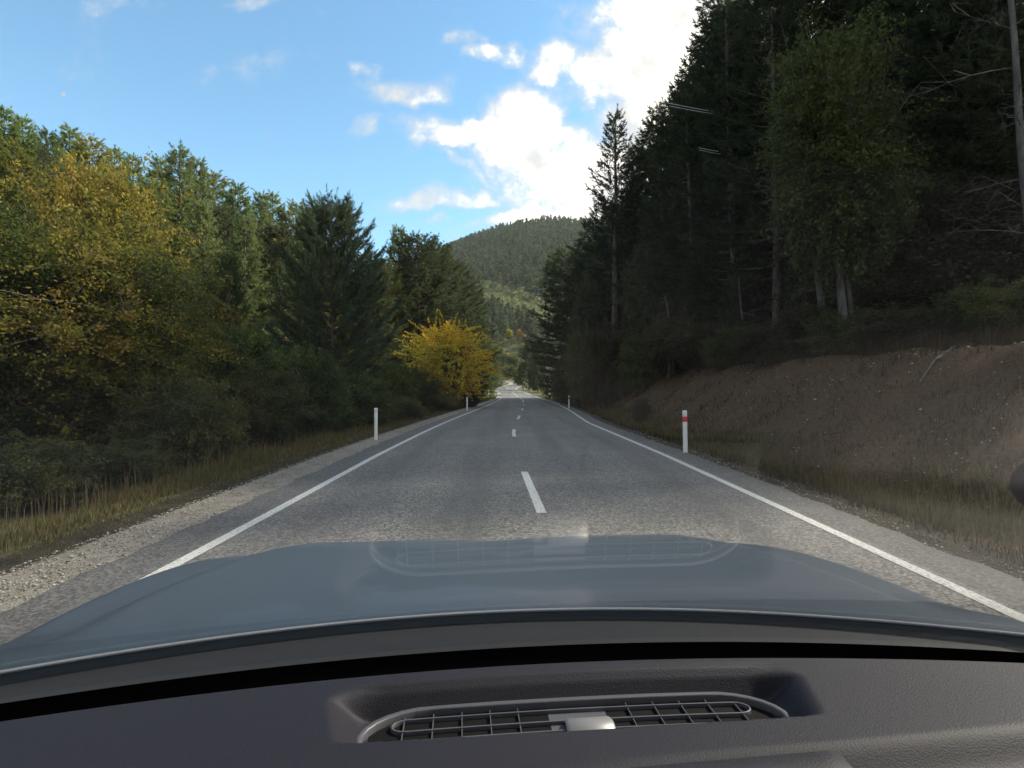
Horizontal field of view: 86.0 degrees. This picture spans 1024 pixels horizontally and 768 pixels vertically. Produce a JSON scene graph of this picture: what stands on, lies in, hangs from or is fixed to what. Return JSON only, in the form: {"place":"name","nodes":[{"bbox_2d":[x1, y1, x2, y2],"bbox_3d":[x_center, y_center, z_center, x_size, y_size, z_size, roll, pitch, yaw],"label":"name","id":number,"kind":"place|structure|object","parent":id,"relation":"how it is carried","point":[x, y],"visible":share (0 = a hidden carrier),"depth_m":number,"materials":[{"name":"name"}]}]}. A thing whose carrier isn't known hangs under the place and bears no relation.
{"place":"outdoors","nodes":[
{"label":"outdoors","id":0,"kind":"place"},
{"bbox_2d":[0,397,1023,644],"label":"road","id":1,"kind":"structure","parent":0,"point":[514,467],"depth_m":6.79,"materials":[{"name":"grey asphalt"}]},
{"bbox_2d":[0,534,1023,767],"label":"car","id":2,"kind":"object","parent":1,"relation":"on","point":[644,651],"visible":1,"depth_m":0.68,"materials":[{"name":"blue paint"}]},
{"bbox_2d":[1009,462,1023,504],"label":"holder","id":3,"kind":"object","parent":2,"relation":"attached to","point":[1016,486],"visible":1,"depth_m":0.43,"materials":[{"name":"black rubber"}]},
{"bbox_2d":[0,224,1023,612],"bbox_3d":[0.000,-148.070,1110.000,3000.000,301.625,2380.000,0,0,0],"label":"ground","id":4,"kind":"structure","parent":0,"point":[906,390],"depth_m":10.04,"materials":[{"name":"brown soil"}]},
{"bbox_2d":[0,105,30,146],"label":"pine tree","id":5,"kind":"object","parent":4,"relation":"on","point":[14,129],"visible":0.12,"depth_m":33.92,"materials":[{"name":"green plant"}]},
{"bbox_2d":[0,110,43,156],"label":"pine tree","id":6,"kind":"object","parent":4,"relation":"on","point":[29,135],"visible":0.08,"depth_m":35.93,"materials":[{"name":"green plant"}]},
{"bbox_2d":[0,137,52,305],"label":"tree","id":7,"kind":"object","parent":4,"relation":"on","point":[5,154],"visible":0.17,"depth_m":21.65,"materials":[{"name":"green plant"}]},
{"bbox_2d":[0,140,62,214],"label":"tree","id":8,"kind":"object","parent":4,"relation":"on","point":[41,153],"visible":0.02,"depth_m":24.32,"materials":[{"name":"green plant"}]},
{"bbox_2d":[33,126,62,161],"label":"pine tree","id":9,"kind":"object","parent":4,"relation":"on","point":[51,138],"visible":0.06,"depth_m":38.88,"materials":[{"name":"green plant"}]},
{"bbox_2d":[0,428,118,512],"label":"green bush","id":10,"kind":"object","parent":4,"relation":"on","point":[27,466],"visible":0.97,"depth_m":8.47,"materials":[{"name":"green plant"}]},
{"bbox_2d":[30,147,91,331],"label":"tree","id":11,"kind":"object","parent":4,"relation":"on","point":[61,167],"visible":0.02,"depth_m":19.36,"materials":[{"name":"green plant"}]},
{"bbox_2d":[48,120,94,180],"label":"pine tree","id":12,"kind":"object","parent":4,"relation":"on","point":[63,137],"visible":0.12,"depth_m":40.75,"materials":[{"name":"green plant"}]},
{"bbox_2d":[68,131,111,173],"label":"pine tree","id":13,"kind":"object","parent":4,"relation":"on","point":[98,145],"visible":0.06,"depth_m":41.71,"materials":[{"name":"green plant"}]},
{"bbox_2d":[0,130,207,378],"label":"autumn tree","id":14,"kind":"object","parent":4,"relation":"on","point":[59,184],"visible":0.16,"depth_m":18.97,"materials":[{"name":"yellow plant"}]},
{"bbox_2d":[96,144,136,197],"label":"tree","id":15,"kind":"object","parent":4,"relation":"on","point":[116,152],"visible":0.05,"depth_m":42.95,"materials":[{"name":"green plant"}]},
{"bbox_2d":[48,435,186,497],"bbox_3d":[-7.162,1.446,9.816,2.428,1.066,2.452,0,0,-26],"label":"green bush","id":16,"kind":"object","parent":4,"relation":"on","point":[128,457],"visible":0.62,"depth_m":9.49,"materials":[{"name":"green plant"}]},
{"bbox_2d":[0,181,269,453],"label":"autumn tree","id":17,"kind":"object","parent":4,"relation":"on","point":[95,301],"visible":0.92,"depth_m":11.88,"materials":[{"name":"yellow plant"}]},
{"bbox_2d":[133,154,181,227],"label":"tree","id":18,"kind":"object","parent":4,"relation":"on","point":[149,175],"visible":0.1,"depth_m":41.62,"materials":[{"name":"green plant"}]},
{"bbox_2d":[142,178,185,327],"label":"tree","id":19,"kind":"object","parent":4,"relation":"on","point":[167,202],"visible":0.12,"depth_m":37.77,"materials":[{"name":"green plant"}]},
{"bbox_2d":[151,140,201,280],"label":"pine tree","id":20,"kind":"object","parent":4,"relation":"on","point":[182,174],"visible":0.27,"depth_m":39.76,"materials":[{"name":"green plant"}]},
{"bbox_2d":[105,362,257,470],"bbox_3d":[-7.256,0.733,12.175,3.023,2.449,3.053,0,0,8],"label":"green bush","id":21,"kind":"object","parent":4,"relation":"on","point":[199,426],"visible":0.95,"depth_m":11.73,"materials":[{"name":"green plant"}]},
{"bbox_2d":[174,151,225,272],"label":"tree","id":22,"kind":"object","parent":4,"relation":"on","point":[202,173],"visible":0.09,"depth_m":42.86,"materials":[{"name":"green plant"}]},
{"bbox_2d":[174,198,235,364],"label":"tree","id":23,"kind":"object","parent":4,"relation":"on","point":[209,230],"visible":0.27,"depth_m":32.65,"materials":[{"name":"green plant"}]},
{"bbox_2d":[194,168,240,227],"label":"pine tree","id":24,"kind":"object","parent":4,"relation":"on","point":[215,182],"visible":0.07,"depth_m":46.69,"materials":[{"name":"green plant"}]},
{"bbox_2d":[173,202,270,344],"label":"tree","id":25,"kind":"object","parent":4,"relation":"on","point":[228,225],"visible":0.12,"depth_m":35.55,"materials":[{"name":"green plant"}]},
{"bbox_2d":[199,244,258,342],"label":"pine tree","id":26,"kind":"object","parent":4,"relation":"on","point":[232,262],"visible":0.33,"depth_m":23.87,"materials":[{"name":"green plant"}]},
{"bbox_2d":[177,319,284,395],"bbox_3d":[-10.002,-0.316,19.602,4.133,4.366,3.835,0,0,21],"label":"green bush","id":27,"kind":"object","parent":4,"relation":"on","point":[254,346],"visible":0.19,"depth_m":18.96,"materials":[{"name":"green plant"}]},
{"bbox_2d":[206,210,282,352],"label":"pine tree","id":28,"kind":"object","parent":4,"relation":"on","point":[238,243],"visible":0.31,"depth_m":31.38,"materials":[{"name":"green plant"}]},
{"bbox_2d":[220,179,277,319],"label":"pine tree","id":29,"kind":"object","parent":4,"relation":"on","point":[244,202],"visible":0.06,"depth_m":45.68,"materials":[{"name":"green plant"}]},
{"bbox_2d":[209,358,323,447],"bbox_3d":[-7.572,0.632,16.524,3.617,2.792,3.652,0,0,45],"label":"green bush","id":30,"kind":"object","parent":4,"relation":"on","point":[272,403],"visible":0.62,"depth_m":15.95,"materials":[{"name":"green plant"}]},
{"bbox_2d":[250,188,282,300],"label":"pine tree","id":31,"kind":"object","parent":4,"relation":"on","point":[260,204],"visible":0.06,"depth_m":51.59,"materials":[{"name":"green plant"}]},
{"bbox_2d":[263,189,292,229],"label":"pine tree","id":32,"kind":"object","parent":4,"relation":"on","point":[278,210],"visible":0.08,"depth_m":54.59,"materials":[{"name":"green plant"}]},
{"bbox_2d":[0,391,556,569],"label":"verge grass","id":33,"kind":"structure","parent":4,"relation":"on","point":[124,499],"depth_m":8.35,"materials":[{"name":"green plant"}]},
{"bbox_2d":[227,217,330,357],"bbox_3d":[-14.298,-4.375,34.230,6.511,11.614,6.772,0,0,33],"label":"tree","id":34,"kind":"object","parent":4,"relation":"on","point":[268,235],"visible":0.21,"depth_m":33.34,"materials":[{"name":"green plant"}]},
{"bbox_2d":[233,340,355,441],"bbox_3d":[-7.353,0.310,19.055,4.061,3.673,4.378,0,0,18],"label":"green bush","id":35,"kind":"object","parent":4,"relation":"on","point":[322,382],"visible":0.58,"depth_m":18.43,"materials":[{"name":"green plant"}]},
{"bbox_2d":[277,198,335,322],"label":"pine tree","id":36,"kind":"object","parent":4,"relation":"on","point":[289,213],"visible":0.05,"depth_m":55.08,"materials":[{"name":"green plant"}]},
{"bbox_2d":[257,183,407,384],"bbox_3d":[-8.040,-3.486,24.993,6.802,10.750,6.901,0,0,33],"label":"pine tree","id":37,"kind":"object","parent":4,"relation":"on","point":[337,221],"visible":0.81,"depth_m":24.13,"materials":[{"name":"green plant"}]},
{"bbox_2d":[335,370,403,428],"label":"green bush","id":38,"kind":"object","parent":4,"relation":"on","point":[368,392],"visible":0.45,"depth_m":22.49,"materials":[{"name":"green plant"}]},
{"bbox_2d":[327,245,413,375],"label":"pine tree","id":39,"kind":"object","parent":4,"relation":"on","point":[389,300],"visible":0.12,"depth_m":48.54,"materials":[{"name":"green plant"}]},
{"bbox_2d":[361,260,415,376],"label":"pine tree","id":40,"kind":"object","parent":4,"relation":"on","point":[396,290],"visible":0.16,"depth_m":57.22,"materials":[{"name":"green plant"}]},
{"bbox_2d":[370,358,422,408],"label":"green bush","id":41,"kind":"object","parent":4,"relation":"on","point":[400,381],"visible":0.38,"depth_m":32.34,"materials":[{"name":"green plant"}]},
{"bbox_2d":[369,223,426,368],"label":"pine tree","id":42,"kind":"object","parent":4,"relation":"on","point":[395,236],"visible":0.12,"depth_m":61.22,"materials":[{"name":"green plant"}]},
{"bbox_2d":[381,393,428,421],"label":"green bush","id":43,"kind":"object","parent":4,"relation":"on","point":[413,409],"visible":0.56,"depth_m":27.50,"materials":[{"name":"green plant"}]},
{"bbox_2d":[379,230,464,392],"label":"pine tree","id":44,"kind":"object","parent":4,"relation":"on","point":[428,265],"visible":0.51,"depth_m":58.77,"materials":[{"name":"green plant"}]},
{"bbox_2d":[404,363,444,411],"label":"green bush","id":45,"kind":"object","parent":4,"relation":"on","point":[429,396],"visible":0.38,"depth_m":35.48,"materials":[{"name":"green plant"}]},
{"bbox_2d":[395,240,478,391],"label":"pine tree","id":46,"kind":"object","parent":4,"relation":"on","point":[450,306],"visible":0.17,"depth_m":62.96,"materials":[{"name":"green plant"}]},
{"bbox_2d":[432,389,461,411],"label":"green bush","id":47,"kind":"object","parent":4,"relation":"on","point":[450,402],"visible":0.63,"depth_m":37.29,"materials":[{"name":"green plant"}]},
{"bbox_2d":[393,309,514,400],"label":"autumn tree","id":48,"kind":"object","parent":4,"relation":"on","point":[445,343],"visible":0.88,"depth_m":41.74,"materials":[{"name":"yellow plant"}]},
{"bbox_2d":[414,258,494,392],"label":"pine tree","id":49,"kind":"object","parent":4,"relation":"on","point":[463,275],"visible":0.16,"depth_m":69.27,"materials":[{"name":"green plant"}]},
{"bbox_2d":[454,278,502,399],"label":"pine tree","id":50,"kind":"object","parent":4,"relation":"on","point":[475,331],"visible":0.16,"depth_m":77.25,"materials":[{"name":"green plant"}]},
{"bbox_2d":[407,214,605,365],"bbox_3d":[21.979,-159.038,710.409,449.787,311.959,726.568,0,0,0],"label":"hillside forest","id":51,"kind":"object","parent":4,"relation":"on","point":[493,259],"visible":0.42,"depth_m":625.78,"materials":[{"name":"green plant"}]},
{"bbox_2d":[0,405,1023,611],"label":"shoulder gravel","id":52,"kind":"structure","parent":4,"relation":"on","point":[25,584],"depth_m":5.79,"materials":[{"name":"grey gravel"}]},
{"bbox_2d":[525,339,546,391],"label":"pine tree","id":53,"kind":"object","parent":4,"relation":"on","point":[535,366],"visible":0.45,"depth_m":139.61,"materials":[{"name":"green plant"}]},
{"bbox_2d":[522,245,587,399],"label":"pine tree","id":54,"kind":"object","parent":4,"relation":"on","point":[559,318],"visible":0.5,"depth_m":65.12,"materials":[{"name":"green plant"}]},
{"bbox_2d":[546,358,581,405],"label":"dark bush","id":55,"kind":"object","parent":4,"relation":"on","point":[560,386],"visible":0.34,"depth_m":46.78,"materials":[{"name":"green plant"}]},
{"bbox_2d":[557,230,598,349],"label":"pine tree","id":56,"kind":"object","parent":4,"relation":"on","point":[582,235],"visible":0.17,"depth_m":61.79,"materials":[{"name":"green plant"}]},
{"bbox_2d":[569,313,619,409],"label":"dark bush","id":57,"kind":"object","parent":4,"relation":"on","point":[590,374],"visible":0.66,"depth_m":37.48,"materials":[{"name":"green plant"}]},
{"bbox_2d":[565,197,624,332],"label":"pine tree","id":58,"kind":"object","parent":4,"relation":"on","point":[589,219],"visible":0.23,"depth_m":57.75,"materials":[{"name":"green plant"}]},
{"bbox_2d":[565,103,649,376],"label":"pine tree","id":59,"kind":"object","parent":4,"relation":"on","point":[615,207],"visible":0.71,"depth_m":45.36,"materials":[{"name":"green plant"}]},
{"bbox_2d":[590,199,640,336],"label":"pine tree","id":60,"kind":"object","parent":4,"relation":"on","point":[600,258],"visible":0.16,"depth_m":50.83,"materials":[{"name":"green plant"}]},
{"bbox_2d":[611,329,666,393],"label":"green bush","id":61,"kind":"object","parent":4,"relation":"on","point":[636,374],"visible":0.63,"depth_m":32.45,"materials":[{"name":"green plant"}]},
{"bbox_2d":[602,144,679,326],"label":"pine tree","id":62,"kind":"object","parent":4,"relation":"on","point":[620,255],"visible":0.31,"depth_m":44.87,"materials":[{"name":"green plant"}]},
{"bbox_2d":[628,395,654,422],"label":"dark bush","id":63,"kind":"object","parent":4,"relation":"on","point":[641,407],"visible":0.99,"depth_m":23.85,"materials":[{"name":"green plant"}]},
{"bbox_2d":[613,237,682,344],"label":"broadleaf tree","id":64,"kind":"object","parent":4,"relation":"on","point":[643,298],"visible":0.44,"depth_m":36.22,"materials":[{"name":"green plant"}]},
{"bbox_2d":[624,96,677,298],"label":"pine tree","id":65,"kind":"object","parent":4,"relation":"on","point":[653,116],"visible":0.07,"depth_m":44.26,"materials":[{"name":"green plant"}]},
{"bbox_2d":[634,111,684,264],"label":"pine tree","id":66,"kind":"object","parent":4,"relation":"on","point":[652,168],"visible":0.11,"depth_m":42.12,"materials":[{"name":"green plant"}]},
{"bbox_2d":[638,90,680,265],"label":"pine tree","id":67,"kind":"object","parent":4,"relation":"on","point":[658,141],"visible":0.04,"depth_m":41.79,"materials":[{"name":"green plant"}]},
{"bbox_2d":[632,307,701,378],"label":"dark bush","id":68,"kind":"object","parent":4,"relation":"on","point":[662,345],"visible":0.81,"depth_m":29.64,"materials":[{"name":"green plant"}]},
{"bbox_2d":[650,279,685,326],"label":"broadleaf tree","id":69,"kind":"object","parent":4,"relation":"on","point":[673,302],"visible":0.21,"depth_m":33.69,"materials":[{"name":"green plant"}]},
{"bbox_2d":[637,72,740,353],"bbox_3d":[10.714,-9.762,32.916,6.566,17.088,6.182,0,0,22],"label":"pine tree","id":70,"kind":"object","parent":4,"relation":"on","point":[679,135],"visible":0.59,"depth_m":32.78,"materials":[{"name":"green plant"}]},
{"bbox_2d":[657,39,726,285],"bbox_3d":[13.369,-12.825,37.718,6.921,22.064,6.316,-2,0,-42],"label":"pine tree","id":71,"kind":"object","parent":4,"relation":"on","point":[686,81],"visible":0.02,"depth_m":38.14,"materials":[{"name":"green plant"}]},
{"bbox_2d":[665,316,731,370],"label":"dark bush","id":72,"kind":"object","parent":4,"relation":"on","point":[695,334],"visible":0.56,"depth_m":26.66,"materials":[{"name":"green plant"}]},
{"bbox_2d":[661,9,748,285],"bbox_3d":[13.406,-13.656,37.050,6.774,23.661,7.422,-2,0,-21],"label":"pine tree","id":73,"kind":"object","parent":4,"relation":"on","point":[690,71],"visible":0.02,"depth_m":36.94,"materials":[{"name":"green plant"}]},
{"bbox_2d":[656,0,771,276],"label":"pine tree","id":74,"kind":"object","parent":4,"relation":"on","point":[697,52],"visible":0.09,"depth_m":34.83,"materials":[{"name":"green plant"}]},
{"bbox_2d":[666,0,766,261],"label":"pine tree","id":75,"kind":"object","parent":4,"relation":"on","point":[691,54],"visible":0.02,"depth_m":35.22,"materials":[{"name":"green plant"}]},
{"bbox_2d":[694,320,768,368],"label":"green bush","id":76,"kind":"object","parent":4,"relation":"on","point":[725,358],"visible":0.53,"depth_m":23.56,"materials":[{"name":"green plant"}]},
{"bbox_2d":[686,0,783,282],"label":"pine tree","id":77,"kind":"object","parent":4,"relation":"on","point":[735,3],"visible":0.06,"depth_m":31.32,"materials":[{"name":"green plant"}]},
{"bbox_2d":[679,4,792,330],"bbox_3d":[10.857,-9.913,27.068,5.633,17.958,5.141,-2,0,-21],"label":"pine tree","id":78,"kind":"object","parent":4,"relation":"on","point":[733,210],"visible":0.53,"depth_m":27.08,"materials":[{"name":"green plant"}]},
{"bbox_2d":[684,0,811,319],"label":"pine tree","id":79,"kind":"object","parent":4,"relation":"on","point":[750,38],"visible":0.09,"depth_m":29.69,"materials":[{"name":"green plant"}]},
{"bbox_2d":[712,263,784,332],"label":"broadleaf tree","id":80,"kind":"object","parent":4,"relation":"on","point":[725,309],"visible":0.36,"depth_m":26.58,"materials":[{"name":"green plant"}]},
{"bbox_2d":[697,0,852,329],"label":"pine tree","id":81,"kind":"object","parent":4,"relation":"on","point":[747,170],"visible":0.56,"depth_m":23.95,"materials":[{"name":"green plant"}]},
{"bbox_2d":[556,319,1023,565],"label":"dry grass","id":82,"kind":"structure","parent":4,"relation":"on","point":[884,502],"depth_m":9.45,"materials":[{"name":"brown plant"}]},
{"bbox_2d":[727,0,871,347],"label":"pine tree","id":83,"kind":"object","parent":4,"relation":"on","point":[779,77],"visible":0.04,"depth_m":26.91,"materials":[{"name":"green plant"}]},
{"bbox_2d":[755,298,854,363],"bbox_3d":[10.104,-1.802,18.998,3.346,2.544,3.765,0,0,-3],"label":"dark bush","id":84,"kind":"object","parent":4,"relation":"on","point":[788,327],"visible":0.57,"depth_m":18.67,"materials":[{"name":"green plant"}]},
{"bbox_2d":[751,133,877,355],"bbox_3d":[10.011,-4.837,18.481,4.543,8.402,1.627,0,0,0],"label":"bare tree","id":85,"kind":"object","parent":4,"relation":"on","point":[820,292],"visible":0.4,"depth_m":18.43,"materials":[{"name":"brown plant"}]},
{"bbox_2d":[629,341,1023,507],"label":"bank stones","id":86,"kind":"object","parent":4,"relation":"on","point":[880,391],"visible":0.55,"depth_m":11.16,"materials":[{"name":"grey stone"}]},
{"bbox_2d":[762,221,892,317],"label":"broadleaf tree","id":87,"kind":"object","parent":4,"relation":"on","point":[793,278],"visible":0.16,"depth_m":22.48,"materials":[{"name":"green plant"}]},
{"bbox_2d":[782,302,892,355],"bbox_3d":[10.344,-1.611,17.013,3.420,1.829,3.386,0,0,36],"label":"green bush","id":88,"kind":"object","parent":4,"relation":"on","point":[826,344],"visible":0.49,"depth_m":16.63,"materials":[{"name":"green plant"}]},
{"bbox_2d":[750,0,950,329],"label":"broadleaf tree","id":89,"kind":"object","parent":4,"relation":"on","point":[820,182],"visible":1,"depth_m":16.07,"materials":[{"name":"green plant"}]},
{"bbox_2d":[756,0,973,228],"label":"pine tree","id":90,"kind":"object","parent":4,"relation":"on","point":[822,15],"visible":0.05,"depth_m":23.50,"materials":[{"name":"green plant"}]},
{"bbox_2d":[792,0,940,238],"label":"pine tree","id":91,"kind":"object","parent":4,"relation":"on","point":[837,9],"visible":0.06,"depth_m":24.21,"materials":[{"name":"green plant"}]},
{"bbox_2d":[821,299,929,349],"bbox_3d":[10.781,-1.549,15.537,3.613,1.494,3.211,0,0,29],"label":"dark bush","id":92,"kind":"object","parent":4,"relation":"on","point":[873,330],"visible":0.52,"depth_m":15.05,"materials":[{"name":"green plant"}]},
{"bbox_2d":[840,0,986,299],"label":"pine tree","id":93,"kind":"object","parent":4,"relation":"on","point":[866,3],"visible":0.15,"depth_m":20.14,"materials":[{"name":"green plant"}]},
{"bbox_2d":[823,152,1023,332],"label":"broadleaf tree","id":94,"kind":"object","parent":4,"relation":"on","point":[913,290],"visible":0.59,"depth_m":17.22,"materials":[{"name":"green plant"}]},
{"bbox_2d":[854,141,1001,298],"bbox_3d":[14.329,-4.699,18.956,4.670,6.745,4.422,-2,0,-9],"label":"broadleaf tree","id":95,"kind":"object","parent":4,"relation":"on","point":[949,183],"visible":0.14,"depth_m":17.81,"materials":[{"name":"green plant"}]},
{"bbox_2d":[846,0,1023,243],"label":"pine tree","id":96,"kind":"object","parent":4,"relation":"on","point":[920,29],"visible":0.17,"depth_m":18.58,"materials":[{"name":"green plant"}]},
{"bbox_2d":[879,304,997,345],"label":"dark bush","id":97,"kind":"object","parent":4,"relation":"on","point":[921,320],"visible":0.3,"depth_m":14.24,"materials":[{"name":"green plant"}]},
{"bbox_2d":[868,0,1023,283],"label":"pine tree","id":98,"kind":"object","parent":4,"relation":"on","point":[973,8],"visible":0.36,"depth_m":17.50,"materials":[{"name":"green plant"}]},
{"bbox_2d":[885,0,1023,243],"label":"bare tree","id":99,"kind":"object","parent":4,"relation":"on","point":[1018,109],"visible":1,"depth_m":12.47,"materials":[{"name":"brown plant"}]},
{"bbox_2d":[886,0,1023,302],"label":"pine tree","id":100,"kind":"object","parent":4,"relation":"on","point":[962,150],"visible":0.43,"depth_m":17.51,"materials":[{"name":"green plant"}]},
{"bbox_2d":[909,148,1023,299],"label":"broadleaf tree","id":101,"kind":"object","parent":4,"relation":"on","point":[1019,265],"visible":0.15,"depth_m":16.87,"materials":[{"name":"green plant"}]},
{"bbox_2d":[910,273,1023,344],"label":"green bush","id":102,"kind":"object","parent":4,"relation":"on","point":[975,309],"visible":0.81,"depth_m":12.99,"materials":[{"name":"green plant"}]},
{"bbox_2d":[961,0,1023,227],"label":"pine tree","id":103,"kind":"object","parent":4,"relation":"on","point":[985,82],"visible":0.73,"depth_m":14.13,"materials":[{"name":"green plant"}]},
{"bbox_2d":[0,0,1023,272],"label":"sky","id":104,"kind":"structure","parent":0,"point":[453,119],"materials":[{"name":"blue"}]},
{"bbox_2d":[495,381,535,396],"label":"road","id":105,"kind":"structure","parent":0,"point":[512,387],"depth_m":135.37,"materials":[{"name":"asphalt"}]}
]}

